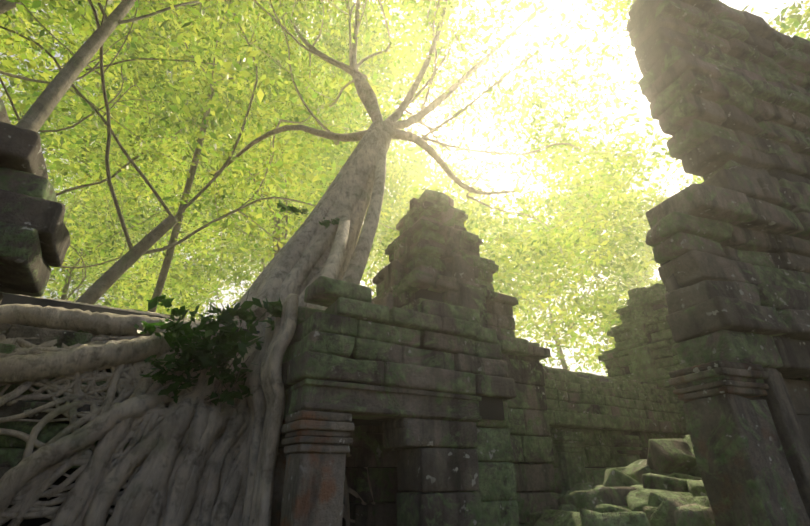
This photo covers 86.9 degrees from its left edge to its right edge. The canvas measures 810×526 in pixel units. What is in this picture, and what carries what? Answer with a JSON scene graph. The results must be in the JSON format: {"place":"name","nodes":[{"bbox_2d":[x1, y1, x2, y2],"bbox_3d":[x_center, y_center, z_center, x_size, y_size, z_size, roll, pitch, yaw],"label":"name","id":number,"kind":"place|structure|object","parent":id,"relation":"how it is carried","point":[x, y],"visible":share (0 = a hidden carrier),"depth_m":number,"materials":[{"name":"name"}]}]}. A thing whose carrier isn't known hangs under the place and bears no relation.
{"place":"outdoors","nodes":[
{"label":"outdoors","id":0,"kind":"place"},
{"bbox_2d":[0,98,70,303],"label":"ruin wall","id":1,"kind":"structure","parent":0,"point":[21,164],"depth_m":3.45,"materials":[{"name":"stone"}]},
{"bbox_2d":[0,292,259,525],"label":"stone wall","id":2,"kind":"structure","parent":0,"point":[50,430],"depth_m":4.25,"materials":[{"name":"grey stone"}]},
{"bbox_2d":[282,276,518,525],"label":"doorway wall","id":3,"kind":"structure","parent":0,"point":[451,433],"depth_m":4.45,"materials":[{"name":"grey stone"}]},
{"bbox_2d":[271,410,354,525],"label":"porch pillars","id":4,"kind":"structure","parent":3,"relation":"attached to","point":[329,484],"depth_m":3.70,"materials":[{"name":"grey stone"}]},
{"bbox_2d":[0,0,809,376],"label":"tree","id":5,"kind":"object","parent":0,"point":[162,64],"depth_m":18.93,"materials":[{"name":"green plant"}]},
{"bbox_2d":[0,0,809,525],"label":"sky","id":6,"kind":"structure","parent":0,"point":[760,6],"materials":[{"name":"white"}]},
{"bbox_2d":[371,189,558,525],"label":"tower","id":7,"kind":"structure","parent":0,"point":[412,240],"depth_m":7.94,"materials":[{"name":"grey stone"}]},
{"bbox_2d":[598,283,688,438],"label":"tower","id":8,"kind":"structure","parent":0,"point":[650,366],"depth_m":11.52,"materials":[{"name":"grey stone"}]},
{"bbox_2d":[626,0,809,525],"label":"tower wall","id":9,"kind":"structure","parent":0,"point":[729,316],"depth_m":6.19,"materials":[{"name":"grey stone"}]},
{"bbox_3d":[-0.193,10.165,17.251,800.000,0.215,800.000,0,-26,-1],"label":"ground","id":10,"kind":"structure","parent":0,"visible":0},
{"bbox_2d":[0,0,653,525],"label":"fig trunk roots","id":11,"kind":"object","parent":10,"relation":"on","point":[38,474],"visible":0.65,"depth_m":4.50,"materials":[{"name":"grey plant"}]},
{"bbox_2d":[134,200,339,412],"bbox_3d":[-2.092,0.235,5.850,1.916,3.758,2.580,0,-26,-1],"label":"shrub","id":12,"kind":"object","parent":11,"relation":"on","point":[225,351],"depth_m":4.68,"materials":[{"name":"green plant"}]},
{"bbox_2d":[118,0,678,318],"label":"tree leaves","id":13,"kind":"object","parent":11,"relation":"attached to","point":[564,76],"visible":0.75,"depth_m":13.51,"materials":[{"name":"green plant"}]},
{"bbox_2d":[337,381,504,525],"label":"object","id":14,"kind":"object","parent":10,"relation":"on","point":[493,408],"visible":0.09,"depth_m":4.92,"materials":[{"name":"grey stone"}]},
{"bbox_2d":[529,366,688,497],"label":"stone wall","id":15,"kind":"structure","parent":10,"relation":"on","point":[646,400],"depth_m":8.44,"materials":[{"name":"grey stone"}]},
{"bbox_2d":[525,434,715,525],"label":"rubble stones","id":16,"kind":"object","parent":10,"relation":"on","point":[599,486],"visible":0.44,"depth_m":5.58,"materials":[{"name":"stone"}]},
{"bbox_2d":[668,360,809,525],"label":"stone pillar","id":17,"kind":"structure","parent":10,"relation":"on","point":[763,453],"depth_m":4.47,"materials":[{"name":"stone"}]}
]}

